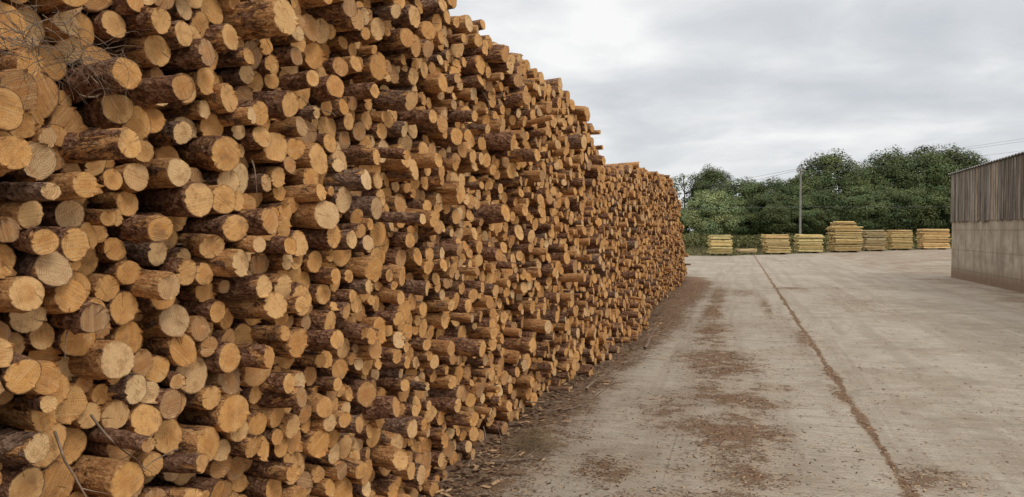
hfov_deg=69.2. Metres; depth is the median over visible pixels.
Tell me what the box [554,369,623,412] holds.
branch
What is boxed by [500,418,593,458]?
dry needle heap
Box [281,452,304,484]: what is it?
log
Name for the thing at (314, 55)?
log
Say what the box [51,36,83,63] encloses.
log
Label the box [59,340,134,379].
log
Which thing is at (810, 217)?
broadleaf tree
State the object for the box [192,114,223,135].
log
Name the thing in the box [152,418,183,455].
log
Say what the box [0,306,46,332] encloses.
log
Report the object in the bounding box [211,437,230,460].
log
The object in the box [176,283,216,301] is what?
log
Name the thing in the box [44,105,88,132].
log
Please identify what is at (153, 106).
log
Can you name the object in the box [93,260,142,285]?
log
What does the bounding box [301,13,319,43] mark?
log
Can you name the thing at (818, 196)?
broadleaf tree
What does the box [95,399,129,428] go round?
log
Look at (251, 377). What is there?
log
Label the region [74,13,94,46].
log
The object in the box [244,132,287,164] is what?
log
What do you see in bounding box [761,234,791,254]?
post stack
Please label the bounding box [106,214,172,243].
log
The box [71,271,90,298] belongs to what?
log
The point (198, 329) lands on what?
log
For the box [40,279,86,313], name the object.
log
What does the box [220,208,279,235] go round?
log
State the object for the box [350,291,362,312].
log
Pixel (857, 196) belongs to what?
broadleaf tree
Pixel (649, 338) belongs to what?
branch
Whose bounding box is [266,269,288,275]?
log
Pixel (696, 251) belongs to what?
grass verge
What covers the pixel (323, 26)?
log
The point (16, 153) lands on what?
log
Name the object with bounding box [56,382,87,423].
log
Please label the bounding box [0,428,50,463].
log
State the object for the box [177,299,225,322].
log
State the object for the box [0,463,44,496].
log
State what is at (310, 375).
log
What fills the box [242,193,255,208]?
log
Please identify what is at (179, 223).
log
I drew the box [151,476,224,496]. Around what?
log
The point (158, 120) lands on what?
log
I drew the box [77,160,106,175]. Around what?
log
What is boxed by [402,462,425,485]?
log
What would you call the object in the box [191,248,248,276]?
log
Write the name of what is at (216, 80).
log
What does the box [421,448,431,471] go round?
log
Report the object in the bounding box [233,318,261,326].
log
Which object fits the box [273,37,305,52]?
log
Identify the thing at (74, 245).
log
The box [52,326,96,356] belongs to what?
log
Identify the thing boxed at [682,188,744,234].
willow tree
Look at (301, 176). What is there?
log
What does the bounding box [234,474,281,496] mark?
log
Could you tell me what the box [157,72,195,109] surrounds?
log
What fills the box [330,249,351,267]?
log
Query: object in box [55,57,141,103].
log
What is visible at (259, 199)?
log
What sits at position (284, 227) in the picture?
log
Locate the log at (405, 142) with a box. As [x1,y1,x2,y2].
[384,134,411,153]
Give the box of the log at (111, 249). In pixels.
[95,237,125,263]
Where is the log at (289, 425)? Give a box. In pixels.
[275,412,300,438]
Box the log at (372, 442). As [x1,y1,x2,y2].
[362,428,380,447]
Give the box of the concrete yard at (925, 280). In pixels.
[418,248,1023,496]
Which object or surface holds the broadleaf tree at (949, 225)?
on the ground at (790, 253)
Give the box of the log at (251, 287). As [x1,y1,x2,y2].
[213,275,272,300]
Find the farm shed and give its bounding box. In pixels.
[948,151,1023,292]
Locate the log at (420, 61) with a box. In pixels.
[413,58,422,68]
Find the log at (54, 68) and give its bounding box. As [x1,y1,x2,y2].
[34,43,65,81]
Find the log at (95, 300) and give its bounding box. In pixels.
[85,297,105,307]
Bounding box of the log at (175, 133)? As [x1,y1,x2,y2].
[147,121,192,146]
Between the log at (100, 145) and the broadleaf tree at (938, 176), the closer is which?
the log at (100, 145)
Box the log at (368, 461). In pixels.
[360,457,372,480]
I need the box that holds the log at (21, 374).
[0,352,41,394]
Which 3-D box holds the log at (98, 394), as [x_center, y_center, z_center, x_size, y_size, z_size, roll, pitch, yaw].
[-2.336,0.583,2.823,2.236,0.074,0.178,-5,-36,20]
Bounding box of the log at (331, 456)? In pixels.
[305,442,339,464]
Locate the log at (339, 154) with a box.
[326,149,346,168]
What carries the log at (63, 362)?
on the log at (72, 407)
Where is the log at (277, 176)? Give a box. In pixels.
[247,165,284,187]
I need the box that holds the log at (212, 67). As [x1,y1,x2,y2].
[208,40,217,72]
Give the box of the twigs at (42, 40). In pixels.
[0,0,601,496]
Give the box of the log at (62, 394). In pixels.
[49,373,70,404]
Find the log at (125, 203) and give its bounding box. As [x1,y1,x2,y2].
[87,191,137,216]
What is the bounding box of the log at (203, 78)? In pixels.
[163,67,214,95]
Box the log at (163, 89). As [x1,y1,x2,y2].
[70,74,193,106]
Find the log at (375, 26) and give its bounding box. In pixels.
[361,17,386,45]
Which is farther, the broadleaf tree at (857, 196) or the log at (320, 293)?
the broadleaf tree at (857, 196)
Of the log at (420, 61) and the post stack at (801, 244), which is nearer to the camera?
the log at (420, 61)
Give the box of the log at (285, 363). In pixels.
[276,357,294,368]
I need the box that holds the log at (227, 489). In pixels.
[196,473,231,496]
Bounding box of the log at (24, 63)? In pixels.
[0,49,43,76]
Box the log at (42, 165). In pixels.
[0,141,56,181]
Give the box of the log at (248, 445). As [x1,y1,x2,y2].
[226,433,262,457]
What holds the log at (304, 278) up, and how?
on the log
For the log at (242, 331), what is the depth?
3.15 m
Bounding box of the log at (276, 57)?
[269,54,278,73]
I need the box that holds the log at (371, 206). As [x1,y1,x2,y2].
[350,196,383,220]
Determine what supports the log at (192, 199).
on the log at (148, 213)
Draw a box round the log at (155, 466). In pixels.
[129,451,162,475]
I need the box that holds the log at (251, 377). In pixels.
[238,366,270,386]
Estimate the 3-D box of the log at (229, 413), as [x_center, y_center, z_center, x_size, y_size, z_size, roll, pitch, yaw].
[-2.057,0.654,3.500,2.238,0.185,0.191,1,2,29]
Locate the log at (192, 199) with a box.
[133,181,214,217]
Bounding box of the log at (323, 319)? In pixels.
[308,309,335,329]
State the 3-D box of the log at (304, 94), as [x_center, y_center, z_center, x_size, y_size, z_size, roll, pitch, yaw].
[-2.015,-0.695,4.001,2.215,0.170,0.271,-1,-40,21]
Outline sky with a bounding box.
[449,0,1023,230]
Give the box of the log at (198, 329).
[184,316,210,341]
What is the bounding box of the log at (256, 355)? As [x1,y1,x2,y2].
[237,342,274,368]
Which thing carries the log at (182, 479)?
on the stacked logs at (592, 244)
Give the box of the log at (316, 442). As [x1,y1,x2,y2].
[300,428,328,458]
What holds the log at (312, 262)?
on the log at (304, 278)
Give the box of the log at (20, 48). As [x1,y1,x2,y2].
[15,44,35,50]
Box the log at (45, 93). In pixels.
[30,71,59,118]
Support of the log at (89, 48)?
on the log at (163, 89)
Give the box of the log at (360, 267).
[338,255,382,279]
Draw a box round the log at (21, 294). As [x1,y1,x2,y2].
[0,276,44,313]
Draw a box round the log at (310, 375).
[290,366,318,386]
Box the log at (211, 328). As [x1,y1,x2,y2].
[208,322,212,335]
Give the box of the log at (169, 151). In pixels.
[152,145,178,158]
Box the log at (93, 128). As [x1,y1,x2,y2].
[86,127,103,130]
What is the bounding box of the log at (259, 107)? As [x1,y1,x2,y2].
[236,99,268,125]
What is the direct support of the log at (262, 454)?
on the log at (238, 468)
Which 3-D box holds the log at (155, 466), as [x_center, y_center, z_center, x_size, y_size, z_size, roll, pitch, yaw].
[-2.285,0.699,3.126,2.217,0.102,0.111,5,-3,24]
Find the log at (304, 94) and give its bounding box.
[298,88,309,109]
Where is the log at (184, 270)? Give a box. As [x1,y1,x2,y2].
[140,257,196,285]
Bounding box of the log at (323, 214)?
[289,200,339,228]
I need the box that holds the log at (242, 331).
[230,322,254,342]
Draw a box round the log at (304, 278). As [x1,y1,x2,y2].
[296,271,310,288]
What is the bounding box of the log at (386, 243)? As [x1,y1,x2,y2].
[382,235,389,253]
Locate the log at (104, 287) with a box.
[86,273,118,301]
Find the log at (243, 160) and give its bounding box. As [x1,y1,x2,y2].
[239,156,248,167]
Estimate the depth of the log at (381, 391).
4.29 m
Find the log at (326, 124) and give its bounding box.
[317,116,336,136]
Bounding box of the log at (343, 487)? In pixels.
[334,477,352,496]
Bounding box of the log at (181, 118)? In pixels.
[164,116,196,139]
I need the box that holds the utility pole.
[796,168,804,233]
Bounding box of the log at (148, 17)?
[123,6,170,37]
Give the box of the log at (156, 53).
[94,35,170,68]
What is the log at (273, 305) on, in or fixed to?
on the log
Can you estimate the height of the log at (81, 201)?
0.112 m
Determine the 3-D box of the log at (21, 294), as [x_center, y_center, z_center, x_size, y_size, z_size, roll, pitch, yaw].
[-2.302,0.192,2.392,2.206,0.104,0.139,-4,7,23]
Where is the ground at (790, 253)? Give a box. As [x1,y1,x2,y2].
[690,231,949,255]
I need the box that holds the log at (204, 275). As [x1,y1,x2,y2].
[190,262,213,285]
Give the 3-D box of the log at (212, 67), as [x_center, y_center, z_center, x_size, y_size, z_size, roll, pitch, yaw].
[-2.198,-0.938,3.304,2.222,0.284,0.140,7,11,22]
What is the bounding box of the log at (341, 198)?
[324,186,351,213]
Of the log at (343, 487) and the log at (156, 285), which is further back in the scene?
the log at (343, 487)
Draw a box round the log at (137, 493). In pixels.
[132,482,143,496]
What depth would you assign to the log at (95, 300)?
2.33 m
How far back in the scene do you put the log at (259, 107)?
3.06 m
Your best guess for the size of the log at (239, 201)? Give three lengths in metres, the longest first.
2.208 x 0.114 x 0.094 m
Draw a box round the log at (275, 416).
[258,407,283,427]
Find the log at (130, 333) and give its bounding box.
[97,320,142,353]
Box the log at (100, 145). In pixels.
[58,127,141,163]
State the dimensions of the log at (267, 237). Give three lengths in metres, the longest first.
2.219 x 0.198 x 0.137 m
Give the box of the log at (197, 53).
[159,38,215,71]
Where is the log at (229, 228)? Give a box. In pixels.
[177,214,248,242]
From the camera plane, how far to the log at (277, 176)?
3.27 m
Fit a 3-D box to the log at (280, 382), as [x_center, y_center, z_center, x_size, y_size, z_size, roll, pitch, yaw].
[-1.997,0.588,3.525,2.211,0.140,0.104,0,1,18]
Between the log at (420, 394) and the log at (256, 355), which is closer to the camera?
the log at (256, 355)
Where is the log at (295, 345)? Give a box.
[257,327,308,358]
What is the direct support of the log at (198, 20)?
on the log at (212, 67)
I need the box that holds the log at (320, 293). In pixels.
[308,283,330,304]
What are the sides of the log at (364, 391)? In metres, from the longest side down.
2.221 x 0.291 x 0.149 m
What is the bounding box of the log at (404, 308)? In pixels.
[382,298,410,321]
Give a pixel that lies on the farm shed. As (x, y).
(987, 213)
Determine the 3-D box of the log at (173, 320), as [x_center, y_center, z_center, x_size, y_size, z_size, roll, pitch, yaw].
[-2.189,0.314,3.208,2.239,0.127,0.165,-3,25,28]
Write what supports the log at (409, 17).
on the stacked logs at (592, 244)
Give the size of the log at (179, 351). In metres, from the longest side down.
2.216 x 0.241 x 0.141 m
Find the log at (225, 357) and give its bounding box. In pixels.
[202,341,241,373]
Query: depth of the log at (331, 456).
3.71 m
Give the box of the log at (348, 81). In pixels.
[343,79,353,84]
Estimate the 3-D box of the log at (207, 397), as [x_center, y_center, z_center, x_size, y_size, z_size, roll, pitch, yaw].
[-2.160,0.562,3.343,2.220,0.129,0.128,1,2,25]
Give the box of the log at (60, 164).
[51,147,64,170]
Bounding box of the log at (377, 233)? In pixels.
[365,222,386,246]
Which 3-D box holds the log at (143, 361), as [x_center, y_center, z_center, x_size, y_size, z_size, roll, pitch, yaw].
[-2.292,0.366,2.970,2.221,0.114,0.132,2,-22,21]
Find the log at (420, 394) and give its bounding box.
[409,377,425,398]
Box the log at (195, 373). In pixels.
[157,357,207,394]
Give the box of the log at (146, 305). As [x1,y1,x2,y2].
[136,297,175,314]
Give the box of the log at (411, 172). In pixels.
[384,158,418,181]
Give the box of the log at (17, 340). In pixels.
[9,331,26,353]
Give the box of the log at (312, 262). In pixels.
[300,249,322,272]
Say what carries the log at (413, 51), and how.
on the stacked logs at (592, 244)
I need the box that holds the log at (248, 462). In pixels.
[243,458,252,469]
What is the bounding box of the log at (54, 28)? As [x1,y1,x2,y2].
[41,11,80,43]
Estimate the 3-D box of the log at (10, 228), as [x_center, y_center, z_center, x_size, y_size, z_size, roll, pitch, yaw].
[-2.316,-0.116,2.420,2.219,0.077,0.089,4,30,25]
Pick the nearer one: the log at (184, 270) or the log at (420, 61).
the log at (184, 270)
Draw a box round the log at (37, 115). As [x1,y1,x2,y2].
[25,110,43,127]
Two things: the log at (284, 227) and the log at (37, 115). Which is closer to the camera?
the log at (37, 115)
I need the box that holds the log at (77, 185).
[36,172,103,202]
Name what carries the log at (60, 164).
on the log at (77, 185)
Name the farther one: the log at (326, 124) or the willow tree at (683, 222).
the willow tree at (683, 222)
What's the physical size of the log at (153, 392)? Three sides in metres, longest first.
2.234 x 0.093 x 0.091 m
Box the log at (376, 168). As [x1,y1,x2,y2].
[370,163,380,173]
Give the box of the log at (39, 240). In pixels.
[2,226,58,255]
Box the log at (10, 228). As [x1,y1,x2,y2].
[0,216,21,242]
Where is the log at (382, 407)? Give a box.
[350,396,401,419]
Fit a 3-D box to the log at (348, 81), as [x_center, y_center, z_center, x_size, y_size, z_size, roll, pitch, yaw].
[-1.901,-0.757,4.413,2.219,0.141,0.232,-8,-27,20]
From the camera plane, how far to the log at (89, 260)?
2.40 m
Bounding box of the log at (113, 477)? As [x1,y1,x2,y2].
[70,454,143,496]
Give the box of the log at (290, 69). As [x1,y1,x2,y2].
[279,66,297,73]
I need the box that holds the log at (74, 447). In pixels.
[57,426,86,464]
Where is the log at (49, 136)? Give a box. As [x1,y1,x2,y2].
[24,128,57,147]
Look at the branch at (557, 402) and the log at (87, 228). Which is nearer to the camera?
the log at (87, 228)
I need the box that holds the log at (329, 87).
[307,74,344,103]
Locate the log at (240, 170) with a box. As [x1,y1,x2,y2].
[199,162,248,193]
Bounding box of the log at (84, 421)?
[62,402,101,428]
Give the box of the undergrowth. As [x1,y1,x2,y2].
[682,231,951,249]
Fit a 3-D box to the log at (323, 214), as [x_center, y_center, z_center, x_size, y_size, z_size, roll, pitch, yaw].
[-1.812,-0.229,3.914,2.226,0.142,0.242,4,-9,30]
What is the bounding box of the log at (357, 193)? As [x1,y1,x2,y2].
[351,191,361,195]
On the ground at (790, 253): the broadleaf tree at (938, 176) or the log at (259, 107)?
the broadleaf tree at (938, 176)
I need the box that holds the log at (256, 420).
[246,408,266,434]
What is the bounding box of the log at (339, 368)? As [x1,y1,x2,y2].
[316,358,348,379]
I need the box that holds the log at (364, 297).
[359,292,370,302]
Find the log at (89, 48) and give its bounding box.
[67,45,111,68]
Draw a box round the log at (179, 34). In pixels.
[159,20,193,49]
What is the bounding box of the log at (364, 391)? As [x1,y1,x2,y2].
[342,374,376,407]
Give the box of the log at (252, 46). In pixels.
[213,40,262,70]
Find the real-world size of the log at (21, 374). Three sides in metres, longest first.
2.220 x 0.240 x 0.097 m
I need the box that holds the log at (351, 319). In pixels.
[345,316,355,322]
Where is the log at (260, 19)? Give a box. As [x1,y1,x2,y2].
[222,0,299,39]
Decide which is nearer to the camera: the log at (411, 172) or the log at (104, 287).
the log at (104, 287)
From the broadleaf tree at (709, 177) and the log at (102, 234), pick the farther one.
the broadleaf tree at (709, 177)
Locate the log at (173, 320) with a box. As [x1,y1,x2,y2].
[134,304,189,338]
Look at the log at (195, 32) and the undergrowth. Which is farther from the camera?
the undergrowth
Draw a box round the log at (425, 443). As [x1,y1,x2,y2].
[420,437,431,450]
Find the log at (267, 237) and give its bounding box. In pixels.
[260,229,277,241]
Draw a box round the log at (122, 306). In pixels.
[103,290,140,325]
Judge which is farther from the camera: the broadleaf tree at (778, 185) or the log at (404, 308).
the broadleaf tree at (778, 185)
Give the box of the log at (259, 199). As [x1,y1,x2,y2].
[247,193,262,207]
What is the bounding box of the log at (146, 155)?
[114,140,153,165]
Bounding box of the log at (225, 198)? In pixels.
[206,184,236,215]
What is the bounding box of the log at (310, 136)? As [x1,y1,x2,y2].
[299,119,316,142]
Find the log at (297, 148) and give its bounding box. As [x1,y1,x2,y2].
[285,138,307,159]
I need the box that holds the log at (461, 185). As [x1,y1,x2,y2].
[444,181,465,201]
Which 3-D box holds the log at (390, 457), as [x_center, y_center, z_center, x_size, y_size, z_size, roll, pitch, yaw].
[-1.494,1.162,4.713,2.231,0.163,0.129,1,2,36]
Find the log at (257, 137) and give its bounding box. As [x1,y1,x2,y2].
[235,126,271,150]
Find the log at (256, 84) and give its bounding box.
[247,70,263,91]
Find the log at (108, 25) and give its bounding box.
[87,10,126,44]
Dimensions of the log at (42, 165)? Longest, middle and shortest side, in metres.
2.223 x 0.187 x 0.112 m
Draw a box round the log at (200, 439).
[175,424,219,459]
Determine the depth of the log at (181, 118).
2.85 m
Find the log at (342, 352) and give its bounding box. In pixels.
[329,337,349,358]
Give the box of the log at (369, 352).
[357,340,381,360]
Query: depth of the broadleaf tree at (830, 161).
102.75 m
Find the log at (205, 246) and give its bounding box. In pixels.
[175,233,224,258]
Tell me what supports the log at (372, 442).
on the stacked logs at (592, 244)
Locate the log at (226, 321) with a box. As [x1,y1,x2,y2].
[213,307,233,328]
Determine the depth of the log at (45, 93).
2.24 m
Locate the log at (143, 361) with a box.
[130,348,153,375]
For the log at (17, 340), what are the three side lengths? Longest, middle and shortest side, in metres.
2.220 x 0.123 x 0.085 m
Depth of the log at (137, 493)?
2.65 m
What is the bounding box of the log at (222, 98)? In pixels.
[195,83,238,113]
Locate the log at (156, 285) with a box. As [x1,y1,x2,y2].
[119,268,179,299]
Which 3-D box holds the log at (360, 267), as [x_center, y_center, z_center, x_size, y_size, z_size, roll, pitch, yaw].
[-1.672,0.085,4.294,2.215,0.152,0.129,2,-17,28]
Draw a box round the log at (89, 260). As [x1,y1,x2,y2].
[78,248,98,275]
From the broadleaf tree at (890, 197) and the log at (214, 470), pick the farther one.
the broadleaf tree at (890, 197)
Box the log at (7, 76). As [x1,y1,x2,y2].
[0,69,37,110]
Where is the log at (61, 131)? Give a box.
[40,124,66,147]
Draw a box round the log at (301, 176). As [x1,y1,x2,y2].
[283,168,318,185]
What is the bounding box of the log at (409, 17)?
[391,4,420,29]
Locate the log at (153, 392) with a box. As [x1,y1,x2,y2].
[139,379,159,403]
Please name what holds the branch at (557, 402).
on the concrete yard at (925, 280)
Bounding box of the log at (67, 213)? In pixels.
[38,199,84,226]
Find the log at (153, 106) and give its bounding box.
[141,103,167,108]
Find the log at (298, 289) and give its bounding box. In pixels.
[287,282,312,316]
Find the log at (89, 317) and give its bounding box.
[46,301,109,334]
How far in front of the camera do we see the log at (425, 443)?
4.91 m
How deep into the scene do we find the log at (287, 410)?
3.37 m
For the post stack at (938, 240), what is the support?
on the concrete yard at (925, 280)
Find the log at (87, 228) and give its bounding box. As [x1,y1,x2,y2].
[79,222,97,249]
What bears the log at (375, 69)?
on the stacked logs at (592, 244)
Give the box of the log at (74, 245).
[13,226,92,261]
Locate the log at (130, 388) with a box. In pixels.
[107,372,147,404]
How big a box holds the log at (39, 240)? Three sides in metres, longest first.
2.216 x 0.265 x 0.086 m
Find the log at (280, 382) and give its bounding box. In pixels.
[259,372,295,393]
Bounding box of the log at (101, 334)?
[96,322,112,338]
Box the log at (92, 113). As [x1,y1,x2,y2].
[76,94,133,128]
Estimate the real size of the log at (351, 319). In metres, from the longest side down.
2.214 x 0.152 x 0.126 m
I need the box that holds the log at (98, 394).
[85,383,117,404]
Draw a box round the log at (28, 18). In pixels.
[18,5,44,47]
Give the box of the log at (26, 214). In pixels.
[0,200,43,228]
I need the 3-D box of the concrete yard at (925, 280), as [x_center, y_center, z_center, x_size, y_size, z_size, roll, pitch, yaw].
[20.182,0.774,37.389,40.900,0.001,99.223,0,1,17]
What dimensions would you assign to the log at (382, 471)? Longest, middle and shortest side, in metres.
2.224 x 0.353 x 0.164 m
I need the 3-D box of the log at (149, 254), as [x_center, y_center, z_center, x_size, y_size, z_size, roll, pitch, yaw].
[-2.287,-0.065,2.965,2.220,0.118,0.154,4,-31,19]
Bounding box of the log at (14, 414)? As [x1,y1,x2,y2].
[0,400,58,431]
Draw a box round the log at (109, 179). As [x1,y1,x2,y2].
[94,167,122,191]
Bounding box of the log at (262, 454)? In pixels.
[246,434,269,461]
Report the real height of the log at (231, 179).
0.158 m
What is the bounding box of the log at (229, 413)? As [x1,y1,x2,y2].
[177,394,250,432]
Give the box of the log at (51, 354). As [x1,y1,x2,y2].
[22,346,61,362]
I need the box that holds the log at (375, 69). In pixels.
[340,51,387,83]
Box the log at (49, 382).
[25,360,61,394]
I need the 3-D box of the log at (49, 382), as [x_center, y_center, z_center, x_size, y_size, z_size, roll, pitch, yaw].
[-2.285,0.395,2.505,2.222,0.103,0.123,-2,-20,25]
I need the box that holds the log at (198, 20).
[184,10,208,37]
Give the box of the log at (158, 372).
[145,354,169,382]
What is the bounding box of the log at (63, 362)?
[56,355,76,380]
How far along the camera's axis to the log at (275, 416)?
3.25 m
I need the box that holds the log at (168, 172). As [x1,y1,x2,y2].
[140,158,190,190]
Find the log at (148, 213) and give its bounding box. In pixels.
[136,212,163,215]
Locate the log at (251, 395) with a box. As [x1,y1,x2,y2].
[239,386,263,403]
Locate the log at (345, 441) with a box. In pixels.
[337,432,353,459]
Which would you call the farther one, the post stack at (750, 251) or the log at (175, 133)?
the post stack at (750, 251)
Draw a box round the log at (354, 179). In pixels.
[323,169,371,190]
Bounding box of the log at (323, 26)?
[315,17,331,43]
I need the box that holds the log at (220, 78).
[216,74,223,82]
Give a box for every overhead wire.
[799,138,1023,168]
[805,141,1022,168]
[812,151,1017,172]
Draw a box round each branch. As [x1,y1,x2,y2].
[490,446,545,462]
[526,400,599,402]
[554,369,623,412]
[585,352,616,389]
[622,333,652,363]
[644,323,668,348]
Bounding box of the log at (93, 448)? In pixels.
[83,428,133,459]
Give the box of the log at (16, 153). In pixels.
[0,135,32,176]
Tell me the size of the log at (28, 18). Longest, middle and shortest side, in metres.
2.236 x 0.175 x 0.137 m
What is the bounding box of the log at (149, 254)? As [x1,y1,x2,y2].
[123,241,169,266]
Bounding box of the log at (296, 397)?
[257,386,306,407]
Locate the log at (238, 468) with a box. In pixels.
[224,454,246,480]
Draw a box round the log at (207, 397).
[184,384,223,409]
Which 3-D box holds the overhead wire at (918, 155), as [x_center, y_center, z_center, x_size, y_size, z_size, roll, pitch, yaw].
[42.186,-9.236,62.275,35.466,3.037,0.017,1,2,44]
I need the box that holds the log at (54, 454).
[0,421,66,468]
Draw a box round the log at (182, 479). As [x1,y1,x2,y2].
[167,473,195,485]
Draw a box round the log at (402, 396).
[386,386,409,401]
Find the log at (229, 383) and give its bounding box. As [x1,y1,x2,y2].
[205,367,242,393]
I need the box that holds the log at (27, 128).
[9,112,38,138]
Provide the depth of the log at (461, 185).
5.12 m
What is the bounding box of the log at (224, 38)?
[203,23,240,53]
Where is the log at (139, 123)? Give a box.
[119,106,150,139]
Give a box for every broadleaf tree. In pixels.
[672,172,697,207]
[680,206,692,233]
[685,163,734,203]
[717,176,765,234]
[720,199,767,235]
[740,189,805,236]
[752,175,797,234]
[777,195,827,235]
[783,170,825,198]
[792,148,858,234]
[794,186,854,234]
[820,184,891,231]
[839,163,901,221]
[857,144,929,214]
[860,187,923,231]
[886,183,951,233]
[892,144,961,191]
[922,144,987,190]
[922,185,951,234]
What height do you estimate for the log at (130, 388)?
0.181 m
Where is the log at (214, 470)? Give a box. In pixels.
[201,455,231,478]
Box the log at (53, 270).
[13,251,72,288]
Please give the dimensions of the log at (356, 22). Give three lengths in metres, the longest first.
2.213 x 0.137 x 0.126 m
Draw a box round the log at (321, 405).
[306,393,332,417]
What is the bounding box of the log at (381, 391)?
[376,387,386,395]
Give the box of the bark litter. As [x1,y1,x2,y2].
[422,281,1023,496]
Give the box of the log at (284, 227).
[276,215,291,235]
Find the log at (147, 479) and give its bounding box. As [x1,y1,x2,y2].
[143,474,156,484]
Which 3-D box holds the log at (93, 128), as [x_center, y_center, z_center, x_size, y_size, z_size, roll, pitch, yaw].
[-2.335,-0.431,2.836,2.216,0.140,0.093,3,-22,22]
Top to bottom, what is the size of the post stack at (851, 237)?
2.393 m
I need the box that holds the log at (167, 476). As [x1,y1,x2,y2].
[154,472,179,481]
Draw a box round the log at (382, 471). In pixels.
[372,466,391,476]
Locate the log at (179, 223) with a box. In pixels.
[167,216,187,231]
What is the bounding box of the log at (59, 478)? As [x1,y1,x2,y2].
[40,460,74,496]
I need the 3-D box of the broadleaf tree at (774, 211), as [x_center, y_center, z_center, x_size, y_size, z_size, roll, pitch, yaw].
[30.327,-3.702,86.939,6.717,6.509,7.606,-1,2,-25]
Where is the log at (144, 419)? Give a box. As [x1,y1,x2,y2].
[120,403,161,435]
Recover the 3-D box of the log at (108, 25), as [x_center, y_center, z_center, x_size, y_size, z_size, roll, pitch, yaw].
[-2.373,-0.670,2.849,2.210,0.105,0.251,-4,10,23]
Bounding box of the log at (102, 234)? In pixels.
[92,225,108,242]
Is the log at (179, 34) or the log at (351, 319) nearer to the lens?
the log at (179, 34)
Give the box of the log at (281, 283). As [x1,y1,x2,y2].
[253,272,292,299]
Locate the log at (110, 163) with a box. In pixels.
[105,160,114,167]
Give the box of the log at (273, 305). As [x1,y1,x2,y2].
[222,292,286,319]
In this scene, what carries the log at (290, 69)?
on the log at (304, 94)
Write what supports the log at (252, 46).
on the stacked logs at (592, 244)
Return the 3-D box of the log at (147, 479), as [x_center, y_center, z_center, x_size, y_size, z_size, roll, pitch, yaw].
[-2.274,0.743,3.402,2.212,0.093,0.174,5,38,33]
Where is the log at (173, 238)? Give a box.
[164,227,178,248]
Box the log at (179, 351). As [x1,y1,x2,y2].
[142,333,196,366]
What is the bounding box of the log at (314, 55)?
[298,42,328,70]
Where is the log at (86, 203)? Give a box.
[82,199,89,208]
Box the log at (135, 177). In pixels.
[113,163,148,192]
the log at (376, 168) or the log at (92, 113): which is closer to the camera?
the log at (92, 113)
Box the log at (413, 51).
[381,34,420,58]
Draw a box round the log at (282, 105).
[253,90,299,120]
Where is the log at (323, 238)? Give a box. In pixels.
[290,225,342,248]
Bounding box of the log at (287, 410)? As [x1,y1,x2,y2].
[284,408,291,412]
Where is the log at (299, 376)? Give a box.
[281,368,305,386]
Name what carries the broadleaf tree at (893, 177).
on the ground at (790, 253)
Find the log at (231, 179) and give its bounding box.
[200,170,240,191]
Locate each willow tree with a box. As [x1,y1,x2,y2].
[679,203,687,232]
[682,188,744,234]
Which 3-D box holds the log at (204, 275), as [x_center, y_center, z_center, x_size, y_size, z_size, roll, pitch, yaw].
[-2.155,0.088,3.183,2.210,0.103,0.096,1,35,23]
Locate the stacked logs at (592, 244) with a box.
[0,0,690,496]
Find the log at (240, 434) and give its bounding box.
[218,422,248,441]
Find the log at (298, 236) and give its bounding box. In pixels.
[288,230,307,256]
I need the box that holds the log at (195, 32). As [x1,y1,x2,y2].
[189,25,201,38]
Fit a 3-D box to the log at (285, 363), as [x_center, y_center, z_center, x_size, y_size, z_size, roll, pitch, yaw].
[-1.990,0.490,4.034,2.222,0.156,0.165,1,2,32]
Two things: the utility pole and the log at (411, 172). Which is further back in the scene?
the utility pole
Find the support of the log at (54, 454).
on the log at (59, 478)
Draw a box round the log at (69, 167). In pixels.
[52,163,81,173]
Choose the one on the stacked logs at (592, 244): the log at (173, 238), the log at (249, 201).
the log at (173, 238)
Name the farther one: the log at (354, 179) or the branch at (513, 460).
the branch at (513, 460)
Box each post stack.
[706,235,732,255]
[735,249,756,254]
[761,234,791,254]
[793,234,824,252]
[826,221,862,252]
[860,230,887,250]
[886,230,912,249]
[916,229,949,249]
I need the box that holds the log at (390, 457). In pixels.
[370,445,410,470]
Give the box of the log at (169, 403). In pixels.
[144,388,181,420]
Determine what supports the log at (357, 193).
on the stacked logs at (592, 244)
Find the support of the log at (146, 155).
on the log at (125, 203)
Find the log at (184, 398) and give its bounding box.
[159,387,186,416]
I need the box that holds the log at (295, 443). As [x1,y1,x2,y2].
[287,430,304,454]
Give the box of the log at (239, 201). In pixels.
[232,190,243,211]
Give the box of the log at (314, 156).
[294,142,327,174]
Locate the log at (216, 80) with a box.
[214,73,219,83]
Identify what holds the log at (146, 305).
on the log at (173, 320)
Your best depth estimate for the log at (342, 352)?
3.72 m
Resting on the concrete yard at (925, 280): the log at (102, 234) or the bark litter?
the bark litter
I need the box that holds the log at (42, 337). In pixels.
[11,322,55,350]
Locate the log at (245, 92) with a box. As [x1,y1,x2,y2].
[232,85,254,100]
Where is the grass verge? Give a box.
[685,242,951,255]
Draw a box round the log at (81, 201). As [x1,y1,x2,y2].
[74,198,86,203]
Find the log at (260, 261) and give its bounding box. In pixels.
[249,252,269,273]
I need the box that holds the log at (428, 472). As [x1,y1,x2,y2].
[425,465,431,478]
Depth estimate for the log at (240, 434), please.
3.04 m
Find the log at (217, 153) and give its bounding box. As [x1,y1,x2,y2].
[170,135,241,171]
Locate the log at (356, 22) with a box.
[326,9,364,32]
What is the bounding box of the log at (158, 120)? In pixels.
[146,108,166,133]

